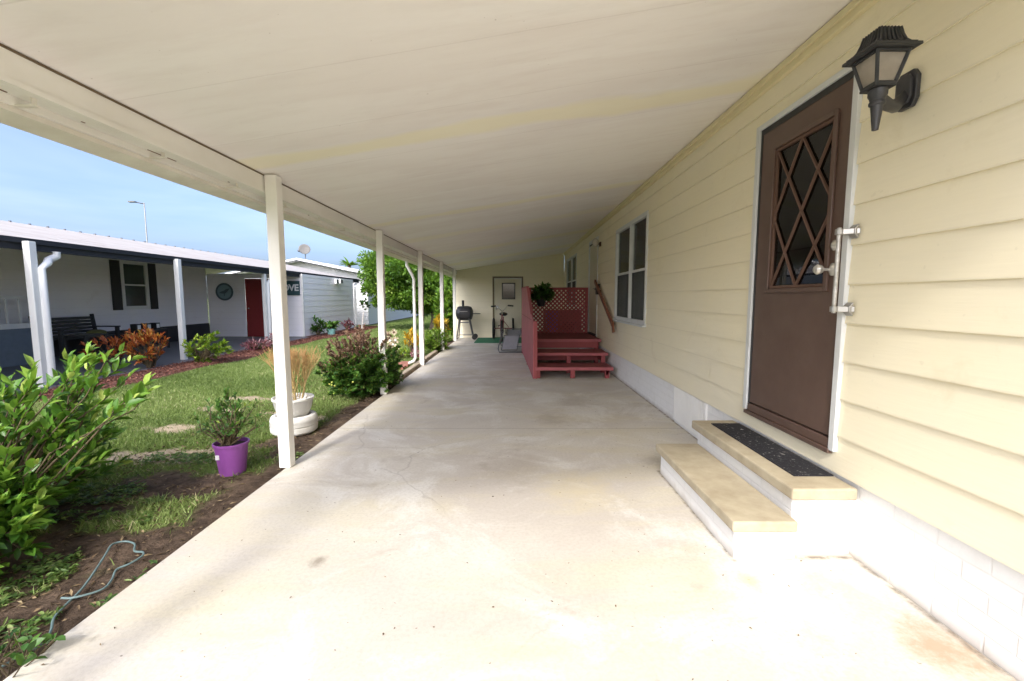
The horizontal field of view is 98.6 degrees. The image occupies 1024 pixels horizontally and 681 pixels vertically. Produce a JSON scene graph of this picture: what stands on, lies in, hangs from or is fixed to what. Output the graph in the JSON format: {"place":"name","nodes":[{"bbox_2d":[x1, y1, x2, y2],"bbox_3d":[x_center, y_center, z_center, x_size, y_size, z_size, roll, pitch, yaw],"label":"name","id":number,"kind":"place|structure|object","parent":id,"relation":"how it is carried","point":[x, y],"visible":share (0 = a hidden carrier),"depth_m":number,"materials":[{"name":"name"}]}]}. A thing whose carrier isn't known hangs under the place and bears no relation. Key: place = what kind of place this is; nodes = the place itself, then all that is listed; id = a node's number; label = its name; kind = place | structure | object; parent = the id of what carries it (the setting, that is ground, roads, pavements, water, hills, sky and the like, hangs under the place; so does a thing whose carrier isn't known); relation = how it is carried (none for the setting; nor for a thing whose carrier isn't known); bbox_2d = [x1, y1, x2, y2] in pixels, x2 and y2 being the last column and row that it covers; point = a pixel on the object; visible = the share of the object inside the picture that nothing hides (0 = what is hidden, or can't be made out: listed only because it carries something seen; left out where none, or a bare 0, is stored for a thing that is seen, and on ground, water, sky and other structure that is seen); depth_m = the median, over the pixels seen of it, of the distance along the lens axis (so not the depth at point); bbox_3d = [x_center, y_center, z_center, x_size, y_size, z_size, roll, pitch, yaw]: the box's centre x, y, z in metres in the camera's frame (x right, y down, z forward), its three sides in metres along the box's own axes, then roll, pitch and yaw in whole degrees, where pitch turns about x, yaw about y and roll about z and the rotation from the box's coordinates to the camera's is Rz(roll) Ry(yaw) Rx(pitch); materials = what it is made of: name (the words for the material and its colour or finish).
{"place":"outdoors","nodes":[
{"label":"outdoors","id":0,"kind":"place"},
{"bbox_2d":[0,337,307,391],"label":"mulch bed","id":1,"kind":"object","parent":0,"point":[170,355],"depth_m":9.23,"materials":[{"name":"brown soil"}]},
{"bbox_2d":[28,314,120,359],"bbox_3d":[-9.650,-0.110,9.805,0.660,0.928,1.400,0,6,0],"label":"patio bench","id":2,"kind":"object","parent":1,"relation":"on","point":[61,331],"visible":0.52,"depth_m":9.88,"materials":[{"name":"black metal"}]},
{"bbox_2d":[86,329,106,332],"bbox_3d":[-9.600,-0.186,10.179,0.320,0.140,0.390,0,6,0],"label":"cushion","id":3,"kind":"object","parent":2,"relation":"on","point":[97,331],"visible":0.52,"depth_m":10.09,"materials":[{"name":"fabric"}]},
{"bbox_2d":[61,333,108,362],"bbox_3d":[-8.750,0.148,9.056,0.500,0.550,0.500,0,6,0],"label":"side table","id":4,"kind":"object","parent":1,"relation":"on","point":[85,336],"visible":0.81,"depth_m":8.85,"materials":[{"name":"black metal"}]},
{"bbox_2d":[120,328,169,349],"bbox_3d":[-9.250,-0.024,11.099,0.600,0.500,0.900,0,6,0],"label":"patio table","id":5,"kind":"object","parent":1,"relation":"on","point":[167,335],"visible":0.27,"depth_m":11.42,"materials":[{"name":"black metal"}]},
{"bbox_2d":[130,324,141,330],"bbox_3d":[-9.197,-0.324,10.768,0.165,0.159,0.140,0,6,0],"label":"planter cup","id":6,"kind":"object","parent":5,"relation":"on","point":[134,327],"visible":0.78,"depth_m":10.70,"materials":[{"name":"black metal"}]},
{"bbox_2d":[140,323,151,329],"bbox_3d":[-9.197,-0.353,11.067,0.165,0.159,0.140,0,6,0],"label":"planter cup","id":7,"kind":"object","parent":5,"relation":"on","point":[148,325],"visible":0.53,"depth_m":11.01,"materials":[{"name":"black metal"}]},
{"bbox_2d":[151,323,159,328],"bbox_3d":[-9.197,-0.380,11.346,0.165,0.159,0.140,0,6,0],"label":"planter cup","id":8,"kind":"object","parent":5,"relation":"on","point":[155,325],"visible":0.89,"depth_m":11.28,"materials":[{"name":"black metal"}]},
{"bbox_2d":[0,335,452,598],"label":"grass","id":9,"kind":"structure","parent":0,"point":[211,373],"depth_m":5.11,"materials":[{"name":"green plant"}]},
{"bbox_2d":[0,299,453,680],"bbox_3d":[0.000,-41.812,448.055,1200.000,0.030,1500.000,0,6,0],"label":"ground","id":10,"kind":"structure","parent":0,"point":[102,574],"depth_m":2.58,"materials":[{"name":"soil"}]},
{"bbox_2d":[0,619,65,677],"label":"creeping vine","id":11,"kind":"object","parent":10,"relation":"on","point":[22,657],"visible":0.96,"depth_m":1.57,"materials":[{"name":"green plant"}]},
{"bbox_2d":[1,540,144,667],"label":"garden hose","id":12,"kind":"object","parent":10,"relation":"on","point":[84,585],"visible":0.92,"depth_m":2.01,"materials":[{"name":"grey rubber"}]},
{"bbox_2d":[0,341,162,573],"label":"citrus bush","id":13,"kind":"object","parent":10,"relation":"on","point":[49,461],"visible":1,"depth_m":2.47,"materials":[{"name":"green plant"}]},
{"bbox_2d":[127,201,147,242],"bbox_3d":[-33.048,-7.393,39.154,1.182,9.793,0.459,-2,6,-18],"label":"street lamp","id":14,"kind":"object","parent":10,"relation":"on","point":[144,217],"visible":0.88,"depth_m":39.11,"materials":[{"name":"metal"}]},
{"bbox_2d":[0,451,303,652],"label":"weeds","id":15,"kind":"object","parent":10,"relation":"on","point":[60,566],"visible":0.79,"depth_m":2.23,"materials":[{"name":"green plant"}]},
{"bbox_2d":[0,220,359,386],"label":"neighbour house","id":16,"kind":"structure","parent":10,"relation":"on","point":[47,273],"depth_m":11.01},
{"bbox_2d":[119,260,150,309],"bbox_3d":[-10.195,-1.493,11.902,0.050,1.290,0.860,0,6,0],"label":"window","id":17,"kind":"structure","parent":16,"relation":"in","point":[134,274],"depth_m":11.90,"materials":[{"name":"white paint"}]},
{"bbox_2d":[216,283,232,299],"bbox_3d":[-9.580,-1.624,14.673,0.580,0.580,0.032,0,6,0],"label":"round plaque","id":18,"kind":"object","parent":16,"relation":"attached to","point":[224,291],"visible":1,"depth_m":14.66,"materials":[{"name":"teal metal"}]},
{"bbox_2d":[244,279,263,336],"bbox_3d":[-8.600,-1.096,14.773,0.620,1.930,0.040,0,6,0],"label":"red door","id":19,"kind":"structure","parent":16,"relation":"in","point":[253,287],"depth_m":14.75,"materials":[{"name":"red wood"}]},
{"bbox_2d":[287,281,299,294],"bbox_3d":[-7.450,-1.746,14.660,0.760,0.475,0.031,0,6,0],"label":"word sign","id":20,"kind":"object","parent":16,"relation":"attached to","point":[293,287],"visible":0.48,"depth_m":14.65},
{"bbox_2d":[334,279,342,283],"bbox_3d":[-6.910,-2.343,17.496,0.150,0.210,0.680,0,6,0],"label":"floodlight","id":21,"kind":"object","parent":16,"relation":"attached to","point":[338,281],"visible":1,"depth_m":17.36,"materials":[{"name":"white paint"}]},
{"bbox_2d":[14,325,376,401],"bbox_3d":[-6.344,0.240,11.225,1.271,0.050,18.300,0,6,0],"label":"mulch bed","id":22,"kind":"object","parent":10,"relation":"on","point":[187,366],"visible":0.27,"depth_m":8.34,"materials":[{"name":"brown wood"}]},
{"bbox_2d":[78,335,129,368],"bbox_3d":[-7.476,0.209,8.069,0.747,0.632,0.660,-4,7,-33],"label":"croton bush","id":23,"kind":"object","parent":22,"relation":"on","point":[116,341],"visible":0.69,"depth_m":8.02,"materials":[{"name":"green plant"}]},
{"bbox_2d":[120,323,169,367],"bbox_3d":[-6.798,0.084,8.185,0.723,0.860,0.730,-4,7,-36],"label":"croton bush","id":24,"kind":"object","parent":22,"relation":"on","point":[150,359],"visible":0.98,"depth_m":8.11,"materials":[{"name":"orange plant"}]},
{"bbox_2d":[181,330,234,362],"bbox_3d":[-6.088,0.138,8.796,0.908,0.689,0.780,0,6,0],"label":"yellow shrub","id":25,"kind":"object","parent":22,"relation":"on","point":[202,356],"visible":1,"depth_m":8.74,"materials":[{"name":"green plant"}]},
{"bbox_2d":[240,337,271,350],"bbox_3d":[-6.360,0.107,10.986,0.809,0.472,0.700,-3,6,-28],"label":"bromeliad","id":26,"kind":"object","parent":22,"relation":"on","point":[251,345],"visible":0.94,"depth_m":10.91,"materials":[{"name":"pink plant"}]},
{"bbox_2d":[266,332,272,343],"bbox_3d":[-6.731,-0.046,12.355,0.379,0.364,0.367,0,6,0],"label":"bromeliad","id":27,"kind":"object","parent":22,"relation":"on","point":[269,337],"visible":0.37,"depth_m":12.29,"materials":[{"name":"pink plant"}]},
{"bbox_2d":[310,315,327,334],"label":"rubber plant","id":28,"kind":"object","parent":22,"relation":"on","point":[317,328],"visible":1,"depth_m":15.26,"materials":[{"name":"green plant"}]},
{"bbox_2d":[322,320,340,334],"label":"potted succulent","id":29,"kind":"object","parent":22,"relation":"on","point":[332,326],"visible":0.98,"depth_m":15.54,"materials":[{"name":"green plant"}]},
{"bbox_2d":[340,317,353,329],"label":"ti plant","id":30,"kind":"object","parent":22,"relation":"on","point":[346,324],"visible":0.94,"depth_m":17.42,"materials":[{"name":"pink plant"}]},
{"bbox_2d":[359,298,370,328],"bbox_3d":[-6.229,-1.151,18.572,0.511,1.320,0.446,0,6,0],"label":"slim tree","id":31,"kind":"object","parent":22,"relation":"on","point":[363,304],"visible":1,"depth_m":18.55,"materials":[{"name":"white plant"}]},
{"bbox_2d":[192,386,268,476],"bbox_3d":[-2.145,0.675,3.329,0.421,0.667,0.390,3,6,28],"label":"potted shrub","id":32,"kind":"object","parent":10,"relation":"on","point":[229,447],"visible":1,"depth_m":3.29,"materials":[{"name":"green plant"}]},
{"bbox_2d":[269,410,317,436],"bbox_3d":[-2.165,0.815,4.378,0.436,0.178,0.436,0,6,0],"label":"tyre planter","id":33,"kind":"object","parent":10,"relation":"on","point":[307,424],"visible":0.59,"depth_m":4.24,"materials":[{"name":"white rubber"}]},
{"bbox_2d":[257,340,324,417],"bbox_3d":[-2.159,0.378,4.282,0.546,0.796,0.497,0,6,0],"label":"bowl planter","id":34,"kind":"object","parent":33,"relation":"on","point":[302,402],"visible":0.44,"depth_m":4.30,"materials":[{"name":"white paint"}]},
{"bbox_2d":[225,258,418,324],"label":"white house","id":35,"kind":"structure","parent":10,"relation":"on","point":[372,318],"depth_m":21.38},
{"bbox_2d":[297,244,310,258],"bbox_3d":[-9.717,-4.157,20.509,0.255,0.688,0.591,5,8,43],"label":"satellite dish","id":36,"kind":"object","parent":35,"relation":"on","point":[305,249],"visible":1,"depth_m":20.56,"materials":[{"name":"white metal"}]},
{"bbox_2d":[340,256,357,267],"bbox_3d":[-14.599,-5.048,39.688,1.943,5.021,1.912,0,6,0],"label":"palm tree","id":37,"kind":"object","parent":10,"relation":"on","point":[348,264],"visible":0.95,"depth_m":39.30,"materials":[{"name":"green plant"}]},
{"bbox_2d":[313,323,403,396],"bbox_3d":[-2.074,0.267,6.011,1.138,0.993,1.482,0,6,0],"label":"flowering shrub","id":38,"kind":"object","parent":10,"relation":"on","point":[355,370],"visible":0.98,"depth_m":5.72,"materials":[{"name":"green plant"}]},
{"bbox_2d":[386,329,398,348],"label":"garden flowers","id":39,"kind":"object","parent":10,"relation":"on","point":[394,340],"visible":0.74,"depth_m":9.98,"materials":[{"name":"beige plant"}]},
{"bbox_2d":[388,364,403,388],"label":"ground vine","id":40,"kind":"object","parent":10,"relation":"on","point":[394,372],"visible":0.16,"depth_m":6.40,"materials":[{"name":"green plant"}]},
{"bbox_2d":[392,346,410,357],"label":"grass clump","id":41,"kind":"object","parent":10,"relation":"on","point":[401,351],"visible":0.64,"depth_m":9.64,"materials":[{"name":"green plant"}]},
{"bbox_2d":[403,328,418,356],"bbox_3d":[-2.220,0.037,9.765,0.425,0.685,0.464,-3,6,-32],"label":"yellow croton","id":42,"kind":"object","parent":10,"relation":"on","point":[410,338],"visible":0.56,"depth_m":9.72,"materials":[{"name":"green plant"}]},
{"bbox_2d":[356,250,469,329],"bbox_3d":[-3.815,-2.339,18.153,5.231,3.859,4.612,0,6,0],"label":"citrus tree","id":43,"kind":"object","parent":10,"relation":"on","point":[398,287],"visible":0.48,"depth_m":16.70,"materials":[{"name":"green plant"}]},
{"bbox_2d":[410,348,419,360],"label":"pink plant","id":44,"kind":"object","parent":10,"relation":"on","point":[411,353],"visible":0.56,"depth_m":9.17,"materials":[{"name":"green plant"}]},
{"bbox_2d":[397,350,437,380],"bbox_3d":[-1.812,0.451,8.751,0.095,0.105,3.435,0,6,0],"label":"edging","id":45,"kind":"object","parent":10,"relation":"on","point":[408,371],"visible":0.61,"depth_m":8.14,"materials":[{"name":"beige concrete"}]},
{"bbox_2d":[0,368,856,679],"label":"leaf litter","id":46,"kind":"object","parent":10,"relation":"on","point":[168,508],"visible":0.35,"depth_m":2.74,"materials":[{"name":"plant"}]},
{"bbox_2d":[424,327,452,351],"bbox_3d":[-1.876,-0.027,10.971,0.765,0.640,1.774,0,6,0],"label":"fern bush","id":47,"kind":"object","parent":10,"relation":"on","point":[433,342],"visible":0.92,"depth_m":10.74,"materials":[{"name":"green plant"}]},
{"bbox_2d":[431,277,452,334],"bbox_3d":[-2.330,-1.177,15.540,1.100,2.155,1.602,0,6,0],"label":"hedge bush","id":48,"kind":"object","parent":10,"relation":"on","point":[448,302],"visible":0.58,"depth_m":15.21,"materials":[{"name":"green plant"}]},
{"bbox_2d":[433,314,451,334],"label":"croton shrub","id":49,"kind":"object","parent":10,"relation":"on","point":[436,321],"visible":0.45,"depth_m":12.99,"materials":[{"name":"yellow plant"}]},
{"bbox_2d":[3,337,1016,680],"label":"carport slab","id":50,"kind":"structure","parent":10,"relation":"on","point":[429,529],"depth_m":2.03,"materials":[{"name":"concrete"}]},
{"bbox_2d":[0,0,852,467],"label":"carport","id":51,"kind":"object","parent":50,"relation":"on","point":[442,138],"visible":0.92,"depth_m":2.40,"materials":[{"name":"white metal"}]},
{"bbox_2d":[456,300,479,339],"bbox_3d":[-1.377,-0.648,13.820,0.755,1.219,0.503,0,6,0],"label":"barrel grill","id":52,"kind":"object","parent":50,"relation":"on","point":[463,312],"visible":0.99,"depth_m":13.69,"materials":[{"name":"grey metal"}]},
{"bbox_2d":[474,338,521,342],"bbox_3d":[-0.325,-0.011,13.521,1.550,0.009,1.680,0,6,0],"label":"turf mat","id":53,"kind":"object","parent":50,"relation":"on","point":[487,340],"visible":0.45,"depth_m":13.36,"materials":[{"name":"green carpet"}]},
{"bbox_2d":[491,305,513,341],"bbox_3d":[-0.284,-0.550,13.489,0.708,1.098,1.708,0,6,0],"label":"tricycle","id":54,"kind":"object","parent":53,"relation":"on","point":[502,322],"visible":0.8,"depth_m":13.52,"materials":[{"name":"metal"}]},
{"bbox_2d":[498,328,521,352],"bbox_3d":[-0.005,-0.052,11.133,0.676,0.535,1.560,0,6,0],"label":"recliner","id":55,"kind":"object","parent":50,"relation":"on","point":[510,340],"visible":0.77,"depth_m":10.65,"materials":[{"name":"black metal"}]},
{"bbox_2d":[521,286,612,378],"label":"wooden deck","id":56,"kind":"structure","parent":50,"relation":"on","point":[534,339],"depth_m":8.29,"materials":[{"name":"red paint"}]},
{"bbox_2d":[531,281,555,305],"bbox_3d":[0.639,-1.000,9.367,0.592,0.535,0.472,0,6,0],"label":"hanging plant","id":57,"kind":"object","parent":56,"relation":"hanging from","point":[542,292],"visible":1,"depth_m":9.30,"materials":[{"name":"green plant"}]},
{"bbox_2d":[656,420,856,558],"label":"entry steps","id":58,"kind":"structure","parent":50,"relation":"on","point":[742,501],"depth_m":2.28,"materials":[{"name":"white paint"}]},
{"bbox_2d":[711,423,833,475],"bbox_3d":[1.580,0.662,2.784,0.210,0.008,0.965,0,6,0],"label":"doormat","id":59,"kind":"object","parent":58,"relation":"on","point":[789,462],"visible":1,"depth_m":2.66,"materials":[{"name":"black rubber"}]},
{"bbox_2d":[456,0,1023,680],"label":"mobile home","id":60,"kind":"object","parent":10,"relation":"on","point":[894,400],"visible":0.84,"depth_m":2.10,"materials":[{"name":"yellow"}]},
{"bbox_2d":[494,278,520,336],"bbox_3d":[-0.135,-1.066,14.360,0.880,1.910,0.148,0,6,0],"label":"end door","id":61,"kind":"structure","parent":60,"relation":"in","point":[507,291],"depth_m":14.35,"materials":[{"name":"white metal"}]},
{"bbox_2d":[566,253,576,305],"bbox_3d":[1.702,-1.676,12.577,0.123,1.415,2.080,0,6,0],"label":"window","id":62,"kind":"structure","parent":60,"relation":"in","point":[571,275],"depth_m":12.45,"materials":[{"name":"white glass"}]},
{"bbox_2d":[587,244,596,336],"bbox_3d":[1.680,-1.069,9.220,0.100,1.920,0.920,0,6,0],"label":"side door","id":63,"kind":"structure","parent":60,"relation":"in","point":[593,250],"depth_m":9.29,"materials":[{"name":"white metal"}]},
{"bbox_2d":[592,239,600,246],"bbox_3d":[1.603,-1.860,8.360,0.167,0.150,0.130,0,6,0],"label":"wall lamp","id":64,"kind":"object","parent":60,"relation":"attached to","point":[595,242],"visible":1,"depth_m":8.32,"materials":[{"name":"black metal"}]},
{"bbox_2d":[594,280,614,332],"bbox_3d":[1.647,-0.654,7.837,0.078,0.918,1.698,0,6,0],"label":"handrail","id":65,"kind":"object","parent":60,"relation":"attached to","point":[612,323],"visible":1,"depth_m":7.63,"materials":[{"name":"brown wood"}]},
{"bbox_2d":[612,210,648,326],"bbox_3d":[1.702,-0.970,6.346,0.123,1.455,1.700,0,6,0],"label":"window","id":66,"kind":"structure","parent":60,"relation":"in","point":[631,252],"depth_m":6.24,"materials":[{"name":"white glass"}]},
{"bbox_2d":[750,78,853,435],"bbox_3d":[1.665,-0.433,2.644,0.147,1.815,0.793,0,6,0],"label":"door","id":67,"kind":"structure","parent":60,"relation":"in","point":[805,160],"depth_m":2.58,"materials":[{"name":"brown paint"}]},
{"bbox_2d":[829,224,860,315],"bbox_3d":[1.641,-0.345,2.178,0.090,0.447,0.058,1,6,7],"label":"grab bar","id":68,"kind":"object","parent":60,"relation":"attached to","point":[848,308],"visible":1,"depth_m":2.18,"materials":[{"name":"white metal"}]},
{"bbox_2d":[842,25,923,130],"bbox_3d":[1.522,-1.008,1.748,0.430,0.364,0.222,-2,6,-20],"label":"wall lantern","id":69,"kind":"object","parent":60,"relation":"attached to","point":[876,62],"depth_m":1.69,"materials":[{"name":"black metal"}]},
{"bbox_2d":[0,123,564,297],"label":"sky","id":70,"kind":"structure","parent":0,"point":[44,182],"materials":[{"name":"blue"}]},
{"bbox_2d":[334,315,452,337],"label":"grass","id":71,"kind":"structure","parent":0,"point":[405,325],"depth_m":19.47,"materials":[{"name":"green plant"}]},
{"bbox_2d":[546,310,557,332],"bbox_3d":[0.900,-0.428,9.884,0.330,0.483,0.330,0,6,0],"label":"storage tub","id":72,"kind":"object","parent":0,"point":[552,320],"visible":0.16,"depth_m":9.78,"materials":[{"name":"plastic"}]}
]}

